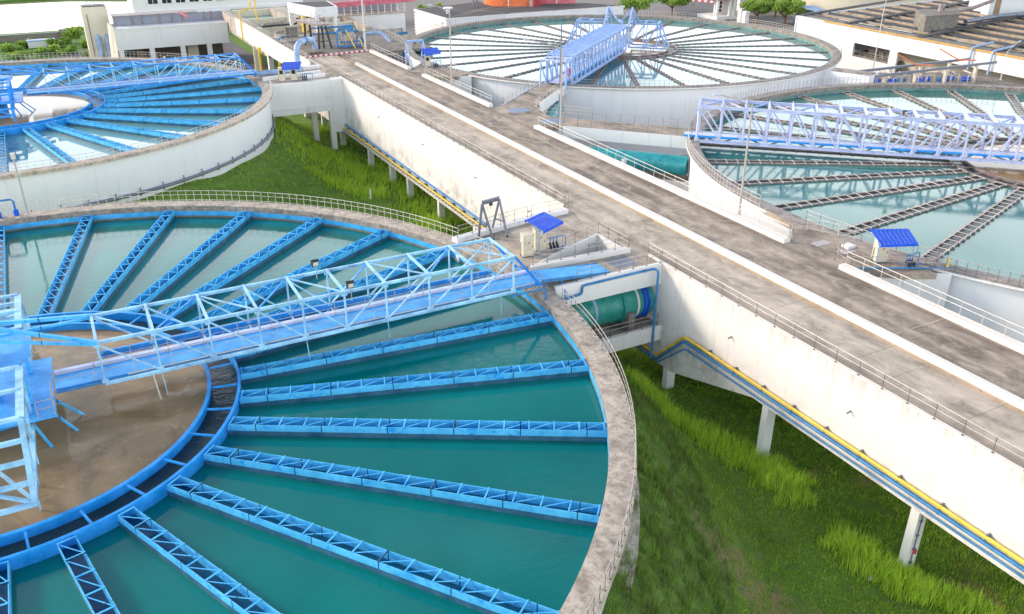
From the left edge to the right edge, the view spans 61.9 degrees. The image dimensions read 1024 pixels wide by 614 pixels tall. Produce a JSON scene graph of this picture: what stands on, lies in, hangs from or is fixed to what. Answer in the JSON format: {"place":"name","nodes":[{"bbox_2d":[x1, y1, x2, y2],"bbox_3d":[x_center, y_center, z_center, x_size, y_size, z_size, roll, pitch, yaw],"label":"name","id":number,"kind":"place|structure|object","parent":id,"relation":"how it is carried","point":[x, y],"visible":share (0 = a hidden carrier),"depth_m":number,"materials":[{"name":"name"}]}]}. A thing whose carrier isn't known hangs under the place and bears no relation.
{"place":"outdoors","nodes":[
{"label":"outdoors","id":0,"kind":"place"},
{"bbox_2d":[0,39,81,61],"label":"meadow","id":1,"kind":"structure","parent":0,"point":[36,57],"depth_m":222.28,"materials":[{"name":"green plant"}]},
{"bbox_2d":[4,49,36,60],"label":"bush","id":2,"kind":"object","parent":1,"relation":"on","point":[13,54],"visible":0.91,"depth_m":212.32,"materials":[{"name":"green plant"}]},
{"bbox_2d":[35,44,60,55],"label":"bush","id":3,"kind":"object","parent":1,"relation":"on","point":[42,50],"visible":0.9,"depth_m":219.20,"materials":[{"name":"green plant"}]},
{"bbox_2d":[60,27,82,44],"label":"bush","id":4,"kind":"object","parent":1,"relation":"on","point":[69,35],"visible":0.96,"depth_m":234.89,"materials":[{"name":"green plant"}]},
{"bbox_2d":[0,0,128,33],"bbox_3d":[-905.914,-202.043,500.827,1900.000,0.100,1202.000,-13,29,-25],"label":"lake water","id":5,"kind":"structure","parent":0,"point":[35,16],"depth_m":300.68,"materials":[{"name":"liquid"}]},
{"bbox_2d":[49,39,320,114],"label":"service road","id":6,"kind":"structure","parent":0,"point":[242,53],"depth_m":215.97,"materials":[{"name":"concrete"}]},
{"bbox_2d":[292,12,332,48],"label":"steel tower","id":7,"kind":"structure","parent":0,"point":[310,21],"depth_m":163.78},
{"bbox_2d":[0,0,1023,613],"bbox_3d":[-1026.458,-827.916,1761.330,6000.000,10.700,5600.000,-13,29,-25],"label":"ground","id":8,"kind":"structure","parent":0,"point":[722,402],"depth_m":58.67,"materials":[{"name":"plant"}]},
{"bbox_2d":[0,29,65,42],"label":"boundary wall","id":9,"kind":"structure","parent":8,"relation":"on","point":[18,37],"depth_m":239.76,"materials":[{"name":"concrete"}]},
{"bbox_2d":[26,38,54,47],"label":"hut","id":10,"kind":"object","parent":8,"relation":"on","point":[34,43],"visible":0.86,"depth_m":228.44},
{"bbox_2d":[79,3,110,57],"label":"intake tower","id":11,"kind":"structure","parent":8,"relation":"on","point":[95,18],"depth_m":207.46,"materials":[{"name":"concrete"}]},
{"bbox_2d":[0,57,273,215],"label":"settling tank","id":12,"kind":"object","parent":8,"relation":"on","point":[142,169],"visible":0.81,"depth_m":112.22,"materials":[{"name":"concrete"}]},
{"bbox_2d":[0,93,89,125],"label":"muddy water","id":13,"kind":"structure","parent":12,"relation":"in","point":[46,106],"depth_m":123.94,"materials":[{"name":"liquid"}]},
{"bbox_2d":[0,65,39,115],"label":"tower","id":14,"kind":"structure","parent":13,"relation":"in","point":[17,97],"depth_m":121.37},
{"bbox_2d":[0,78,15,123],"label":"rotating arm","id":15,"kind":"object","parent":14,"relation":"attached to","point":[10,101],"visible":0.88,"depth_m":114.28},
{"bbox_2d":[25,53,257,95],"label":"truss bridge","id":16,"kind":"structure","parent":14,"relation":"on","point":[129,82],"depth_m":130.67,"materials":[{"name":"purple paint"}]},
{"bbox_2d":[1,51,244,69],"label":"handrail","id":17,"kind":"object","parent":12,"relation":"on","point":[114,56],"visible":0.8,"depth_m":153.74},
{"bbox_2d":[2,66,261,171],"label":"clear water","id":18,"kind":"structure","parent":12,"relation":"in","point":[24,148],"depth_m":112.72,"materials":[{"name":"liquid"}]},
{"bbox_2d":[0,79,271,175],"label":"handrail","id":19,"kind":"object","parent":12,"relation":"on","point":[267,94],"visible":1,"depth_m":101.24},
{"bbox_2d":[30,114,274,211],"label":"curved pipe","id":20,"kind":"object","parent":12,"relation":"attached to","point":[203,173],"visible":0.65,"depth_m":106.70,"materials":[{"name":"grey metal"}]},
{"bbox_2d":[106,20,229,61],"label":"pump house","id":21,"kind":"structure","parent":8,"relation":"on","point":[197,38],"depth_m":205.51,"materials":[{"name":"concrete"}]},
{"bbox_2d":[110,8,231,25],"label":"glazed penthouse","id":22,"kind":"object","parent":21,"relation":"on","point":[143,18],"visible":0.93,"depth_m":207.89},
{"bbox_2d":[127,0,302,12],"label":"building","id":23,"kind":"structure","parent":8,"relation":"on","point":[134,6],"depth_m":258.59,"materials":[{"name":"white concrete"}]},
{"bbox_2d":[259,64,346,149],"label":"tank platform","id":24,"kind":"structure","parent":8,"relation":"on","point":[320,91],"depth_m":137.86,"materials":[{"name":"concrete"}]},
{"bbox_2d":[253,67,303,76],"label":"feed pipe","id":25,"kind":"object","parent":24,"relation":"on","point":[268,72],"visible":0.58,"depth_m":139.18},
{"bbox_2d":[282,61,301,80],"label":"shelter","id":26,"kind":"object","parent":24,"relation":"on","point":[293,65],"visible":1,"depth_m":136.00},
{"bbox_2d":[294,36,317,66],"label":"riser pipe","id":27,"kind":"object","parent":24,"relation":"on","point":[304,40],"visible":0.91,"depth_m":144.21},
{"bbox_2d":[0,201,636,613],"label":"settling tank","id":28,"kind":"object","parent":8,"relation":"on","point":[614,429],"visible":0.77,"depth_m":50.35,"materials":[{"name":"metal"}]},
{"bbox_2d":[10,152,28,214],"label":"mast","id":29,"kind":"object","parent":28,"relation":"on","point":[12,156],"visible":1,"depth_m":79.61,"materials":[{"name":"grey metal"}]},
{"bbox_2d":[0,329,206,533],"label":"muddy water","id":30,"kind":"structure","parent":28,"relation":"in","point":[127,430],"depth_m":50.34,"materials":[{"name":"liquid"}]},
{"bbox_2d":[0,313,95,447],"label":"tower","id":31,"kind":"structure","parent":30,"relation":"in","point":[15,350],"depth_m":50.23,"materials":[{"name":"metal"}]},
{"bbox_2d":[0,293,33,360],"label":"rotating arm","id":32,"kind":"object","parent":31,"relation":"attached to","point":[18,311],"visible":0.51,"depth_m":56.03},
{"bbox_2d":[0,364,41,515],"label":"rotating arm","id":33,"kind":"object","parent":31,"relation":"attached to","point":[30,461],"visible":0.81,"depth_m":43.16},
{"bbox_2d":[50,237,541,393],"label":"truss bridge","id":34,"kind":"structure","parent":31,"relation":"on","point":[203,350],"depth_m":57.66,"materials":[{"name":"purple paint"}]},
{"bbox_2d":[0,320,237,557],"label":"channel water","id":35,"kind":"structure","parent":28,"relation":"in","point":[214,420],"depth_m":48.95,"materials":[{"name":"liquid"}]},
{"bbox_2d":[0,190,458,236],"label":"handrail","id":36,"kind":"object","parent":28,"relation":"on","point":[216,194],"visible":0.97,"depth_m":82.74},
{"bbox_2d":[6,217,607,613],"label":"clear water","id":37,"kind":"structure","parent":28,"relation":"in","point":[537,560],"depth_m":48.21,"materials":[{"name":"liquid"}]},
{"bbox_2d":[452,207,662,304],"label":"tank platform","id":38,"kind":"structure","parent":28,"relation":"attached to","point":[572,222],"depth_m":72.07,"materials":[{"name":"paint"}]},
{"bbox_2d":[478,196,508,239],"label":"hoist frame","id":39,"kind":"object","parent":38,"relation":"on","point":[489,201],"visible":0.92,"depth_m":75.16,"materials":[{"name":"grey metal"}]},
{"bbox_2d":[520,231,534,257],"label":"control cabinet","id":40,"kind":"object","parent":38,"relation":"on","point":[526,244],"visible":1,"depth_m":71.34,"materials":[{"name":"beige metal"}]},
{"bbox_2d":[532,226,545,251],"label":"control cabinet","id":41,"kind":"object","parent":38,"relation":"on","point":[542,241],"visible":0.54,"depth_m":72.43,"materials":[{"name":"beige metal"}]},
{"bbox_2d":[525,212,562,254],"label":"shelter","id":42,"kind":"object","parent":38,"relation":"on","point":[550,222],"visible":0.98,"depth_m":72.41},
{"bbox_2d":[530,263,609,288],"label":"ramp","id":43,"kind":"structure","parent":38,"relation":"on","point":[561,274],"depth_m":67.67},
{"bbox_2d":[532,235,628,264],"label":"handrail","id":44,"kind":"object","parent":38,"relation":"on","point":[581,248],"visible":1,"depth_m":70.77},
{"bbox_2d":[564,268,658,356],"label":"pipe","id":45,"kind":"object","parent":38,"relation":"attached to","point":[626,275],"visible":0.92,"depth_m":69.66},
{"bbox_2d":[576,251,660,281],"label":"handrail","id":46,"kind":"object","parent":38,"relation":"on","point":[633,261],"visible":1,"depth_m":68.44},
{"bbox_2d":[562,286,635,613],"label":"handrail","id":47,"kind":"object","parent":28,"relation":"on","point":[631,493],"visible":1,"depth_m":45.92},
{"bbox_2d":[592,311,660,352],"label":"pipe ledge","id":48,"kind":"object","parent":28,"relation":"attached to","point":[630,338],"visible":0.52,"depth_m":71.70,"materials":[{"name":"concrete"}]},
{"bbox_2d":[571,286,654,327],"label":"transfer pipe","id":49,"kind":"object","parent":48,"relation":"on","point":[616,308],"visible":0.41,"depth_m":70.95,"materials":[{"name":"metal"}]},
{"bbox_2d":[221,7,432,116],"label":"filter basins","id":50,"kind":"object","parent":8,"relation":"on","point":[270,48],"visible":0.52,"depth_m":180.19,"materials":[{"name":"concrete"}]},
{"bbox_2d":[277,26,316,41],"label":"switch unit","id":51,"kind":"object","parent":50,"relation":"on","point":[291,32],"visible":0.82,"depth_m":170.62,"materials":[{"name":"metal"}]},
{"bbox_2d":[287,1,337,32],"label":"gate house","id":52,"kind":"structure","parent":50,"relation":"on","point":[326,8],"depth_m":181.59,"materials":[{"name":"concrete"}]},
{"bbox_2d":[334,24,363,47],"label":"pump skid","id":53,"kind":"object","parent":50,"relation":"on","point":[353,39],"visible":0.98,"depth_m":164.32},
{"bbox_2d":[324,0,413,54],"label":"canopy building","id":54,"kind":"structure","parent":8,"relation":"on","point":[388,15],"depth_m":208.45,"materials":[{"name":"concrete"}]},
{"bbox_2d":[484,0,528,5],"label":"storage tank","id":55,"kind":"object","parent":8,"relation":"on","point":[507,2],"visible":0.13,"depth_m":244.91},
{"bbox_2d":[413,1,624,34],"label":"wall","id":56,"kind":"structure","parent":8,"relation":"on","point":[425,18],"depth_m":237.18,"materials":[{"name":"concrete"}]},
{"bbox_2d":[532,0,575,5],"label":"storage tank","id":57,"kind":"object","parent":8,"relation":"on","point":[537,2],"visible":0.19,"depth_m":251.16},
{"bbox_2d":[404,14,841,154],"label":"settling tank","id":58,"kind":"object","parent":8,"relation":"on","point":[675,104],"visible":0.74,"depth_m":140.47,"materials":[{"name":"concrete"}]},
{"bbox_2d":[412,63,471,93],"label":"tank platform","id":59,"kind":"structure","parent":58,"relation":"attached to","point":[464,78],"depth_m":141.35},
{"bbox_2d":[546,101,563,131],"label":"transfer pipe","id":60,"kind":"object","parent":58,"relation":"attached to","point":[552,109],"visible":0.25,"depth_m":126.76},
{"bbox_2d":[539,56,572,88],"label":"portal frame","id":61,"kind":"object","parent":58,"relation":"on","point":[546,59],"visible":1,"depth_m":132.01,"materials":[{"name":"purple paint"}]},
{"bbox_2d":[547,24,627,83],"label":"truss bridge","id":62,"kind":"structure","parent":58,"relation":"on","point":[579,47],"depth_m":144.47,"materials":[{"name":"purple paint"}]},
{"bbox_2d":[494,81,689,148],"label":"tank platform","id":63,"kind":"structure","parent":58,"relation":"attached to","point":[522,107],"depth_m":110.99,"materials":[{"name":"white concrete"}]},
{"bbox_2d":[551,109,692,128],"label":"handrail","id":64,"kind":"object","parent":63,"relation":"on","point":[620,117],"visible":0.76,"depth_m":112.09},
{"bbox_2d":[569,118,691,135],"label":"handrail","id":65,"kind":"object","parent":63,"relation":"on","point":[628,126],"visible":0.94,"depth_m":108.16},
{"bbox_2d":[415,20,831,85],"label":"clear water","id":66,"kind":"structure","parent":58,"relation":"in","point":[615,69],"depth_m":163.00,"materials":[{"name":"liquid"}]},
{"bbox_2d":[588,41,665,55],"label":"muddy water","id":67,"kind":"structure","parent":58,"relation":"in","point":[633,52],"depth_m":167.73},
{"bbox_2d":[566,17,607,45],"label":"rotating arm","id":68,"kind":"object","parent":67,"relation":"in","point":[578,22],"visible":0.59,"depth_m":170.07},
{"bbox_2d":[628,20,668,50],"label":"rotating arm","id":69,"kind":"object","parent":67,"relation":"in","point":[646,46],"visible":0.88,"depth_m":167.04},
{"bbox_2d":[567,48,841,87],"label":"handrail","id":70,"kind":"object","parent":58,"relation":"on","point":[838,56],"visible":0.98,"depth_m":133.34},
{"bbox_2d":[829,68,875,84],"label":"link platform","id":71,"kind":"structure","parent":58,"relation":"attached to","point":[838,73],"depth_m":144.04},
{"bbox_2d":[617,474,639,598],"bbox_3d":[-6.103,6.180,60.997,23.971,1.950,70.640,-9,28,-18],"label":"tank footing","id":72,"kind":"object","parent":8,"relation":"on","point":[633,523],"visible":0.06,"depth_m":45.67,"materials":[{"name":"concrete"}]},
{"bbox_2d":[615,0,657,13],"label":"tree","id":73,"kind":"object","parent":8,"relation":"on","point":[640,4],"visible":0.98,"depth_m":273.59,"materials":[{"name":"green plant"}]},
{"bbox_2d":[307,50,1023,583],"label":"causeway","id":74,"kind":"structure","parent":8,"relation":"on","point":[969,370],"depth_m":64.92,"materials":[{"name":"paint"}]},
{"bbox_2d":[342,129,477,228],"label":"pipe rack","id":75,"kind":"object","parent":74,"relation":"attached to","point":[413,180],"visible":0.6,"depth_m":116.46,"materials":[{"name":"metal"}]},
{"bbox_2d":[337,124,487,226],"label":"pipe","id":76,"kind":"object","parent":74,"relation":"attached to","point":[432,186],"visible":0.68,"depth_m":115.75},
{"bbox_2d":[344,127,485,227],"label":"pipe","id":77,"kind":"object","parent":74,"relation":"attached to","point":[423,184],"visible":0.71,"depth_m":116.36,"materials":[{"name":"yellow metal"}]},
{"bbox_2d":[339,71,564,205],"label":"handrail","id":78,"kind":"object","parent":74,"relation":"on","point":[458,139],"visible":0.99,"depth_m":102.35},
{"bbox_2d":[524,39,562,134],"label":"lamp post","id":79,"kind":"object","parent":74,"relation":"on","point":[561,82],"visible":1,"depth_m":102.96,"materials":[{"name":"metal"}]},
{"bbox_2d":[538,116,788,237],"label":"handrail","id":80,"kind":"object","parent":74,"relation":"on","point":[673,179],"visible":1,"depth_m":86.57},
{"bbox_2d":[712,93,752,215],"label":"lamp post","id":81,"kind":"object","parent":74,"relation":"on","point":[742,184],"visible":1,"depth_m":77.11,"materials":[{"name":"metal"}]},
{"bbox_2d":[636,346,1023,578],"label":"pipe","id":82,"kind":"object","parent":74,"relation":"attached to","point":[909,500],"visible":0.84,"depth_m":55.30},
{"bbox_2d":[637,341,1023,571],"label":"pipe","id":83,"kind":"object","parent":74,"relation":"attached to","point":[938,512],"visible":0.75,"depth_m":55.31,"materials":[{"name":"metal"}]},
{"bbox_2d":[641,336,1023,564],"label":"pipe","id":84,"kind":"object","parent":74,"relation":"attached to","point":[986,537],"visible":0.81,"depth_m":55.16,"materials":[{"name":"yellow metal"}]},
{"bbox_2d":[648,242,1023,470],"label":"handrail","id":85,"kind":"object","parent":74,"relation":"on","point":[907,402],"visible":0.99,"depth_m":54.37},
{"bbox_2d":[845,251,1023,343],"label":"handrail","id":86,"kind":"object","parent":74,"relation":"on","point":[937,296],"visible":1,"depth_m":62.34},
{"bbox_2d":[656,0,694,13],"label":"tree","id":87,"kind":"object","parent":8,"relation":"on","point":[673,3],"visible":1,"depth_m":284.20,"materials":[{"name":"green plant"}]},
{"bbox_2d":[697,0,743,19],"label":"building","id":88,"kind":"structure","parent":8,"relation":"on","point":[725,9],"depth_m":278.59,"materials":[{"name":"concrete"}]},
{"bbox_2d":[738,0,776,23],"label":"tree","id":89,"kind":"object","parent":8,"relation":"on","point":[762,7],"visible":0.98,"depth_m":264.73,"materials":[{"name":"green plant"}]},
{"bbox_2d":[768,0,808,24],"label":"tree","id":90,"kind":"object","parent":8,"relation":"on","point":[786,7],"visible":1,"depth_m":260.70,"materials":[{"name":"green plant"}]},
{"bbox_2d":[686,82,1023,342],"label":"settling tank","id":91,"kind":"object","parent":8,"relation":"on","point":[1002,299],"visible":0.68,"depth_m":92.14,"materials":[{"name":"concrete"}]},
{"bbox_2d":[621,159,688,191],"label":"pipe ledge","id":92,"kind":"object","parent":91,"relation":"attached to","point":[678,184],"visible":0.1,"depth_m":106.39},
{"bbox_2d":[587,146,688,175],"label":"transfer pipe","id":93,"kind":"object","parent":92,"relation":"on","point":[674,164],"visible":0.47,"depth_m":105.80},
{"bbox_2d":[687,129,760,205],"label":"handrail","id":94,"kind":"object","parent":91,"relation":"on","point":[691,146],"visible":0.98,"depth_m":90.53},
{"bbox_2d":[690,76,998,126],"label":"handrail","id":95,"kind":"object","parent":91,"relation":"on","point":[838,84],"visible":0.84,"depth_m":133.48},
{"bbox_2d":[684,97,1023,164],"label":"truss bridge","id":96,"kind":"structure","parent":91,"relation":"on","point":[765,138],"depth_m":100.31,"materials":[{"name":"purple paint"}]},
{"bbox_2d":[763,208,951,306],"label":"tank platform","id":97,"kind":"structure","parent":91,"relation":"attached to","point":[823,245],"depth_m":70.79,"materials":[{"name":"concrete"}]},
{"bbox_2d":[871,237,889,262],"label":"control cabinet","id":98,"kind":"object","parent":97,"relation":"on","point":[883,251],"visible":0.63,"depth_m":70.36,"materials":[{"name":"beige metal"}]},
{"bbox_2d":[869,228,917,266],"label":"shelter","id":99,"kind":"object","parent":97,"relation":"on","point":[898,241],"visible":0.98,"depth_m":69.25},
{"bbox_2d":[851,256,956,270],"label":"handrail","id":100,"kind":"object","parent":97,"relation":"on","point":[932,268],"visible":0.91,"depth_m":69.17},
{"bbox_2d":[857,267,951,268],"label":"pipe","id":101,"kind":"object","parent":97,"relation":"on","point":[908,268],"visible":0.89,"depth_m":69.36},
{"bbox_2d":[700,91,1023,280],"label":"clear water","id":102,"kind":"structure","parent":91,"relation":"in","point":[997,242],"depth_m":92.27,"materials":[{"name":"liquid"}]},
{"bbox_2d":[805,210,939,260],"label":"handrail","id":103,"kind":"object","parent":91,"relation":"on","point":[861,233],"visible":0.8,"depth_m":75.51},
{"bbox_2d":[925,252,1023,285],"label":"handrail","id":104,"kind":"object","parent":91,"relation":"on","point":[1008,282],"visible":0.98,"depth_m":67.99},
{"bbox_2d":[950,140,1023,186],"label":"channel water","id":105,"kind":"structure","parent":91,"relation":"in","point":[963,164],"depth_m":97.99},
{"bbox_2d":[966,143,1023,181],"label":"muddy water","id":106,"kind":"structure","parent":91,"relation":"in","point":[1012,171],"depth_m":98.38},
{"bbox_2d":[802,0,924,10],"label":"storage tank","id":107,"kind":"object","parent":8,"relation":"on","point":[828,4],"visible":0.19,"depth_m":275.97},
{"bbox_2d":[794,0,1023,84],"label":"filter building","id":108,"kind":"structure","parent":8,"relation":"on","point":[858,29],"depth_m":187.76,"materials":[{"name":"concrete"}]},
{"bbox_2d":[913,3,960,34],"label":"concrete box","id":109,"kind":"object","parent":108,"relation":"on","point":[941,17],"visible":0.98,"depth_m":186.52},
{"bbox_2d":[963,12,1023,23],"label":"pipe","id":110,"kind":"object","parent":108,"relation":"on","point":[989,17],"visible":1,"depth_m":196.56,"materials":[{"name":"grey metal"}]},
{"bbox_2d":[969,0,1023,18],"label":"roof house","id":111,"kind":"structure","parent":108,"relation":"on","point":[1002,6],"depth_m":207.95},
{"bbox_2d":[878,72,1023,86],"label":"equipment deck","id":112,"kind":"structure","parent":8,"relation":"on","point":[985,81],"depth_m":159.32,"materials":[{"name":"metal"}]},
{"bbox_2d":[860,48,996,83],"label":"gantry crane","id":113,"kind":"object","parent":112,"relation":"on","point":[890,73],"visible":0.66,"depth_m":154.24,"materials":[{"name":"metal"}]},
{"bbox_2d":[674,0,729,20],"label":"road","id":114,"kind":"structure","parent":0,"point":[690,10],"depth_m":299.78,"materials":[{"name":"asphalt"}]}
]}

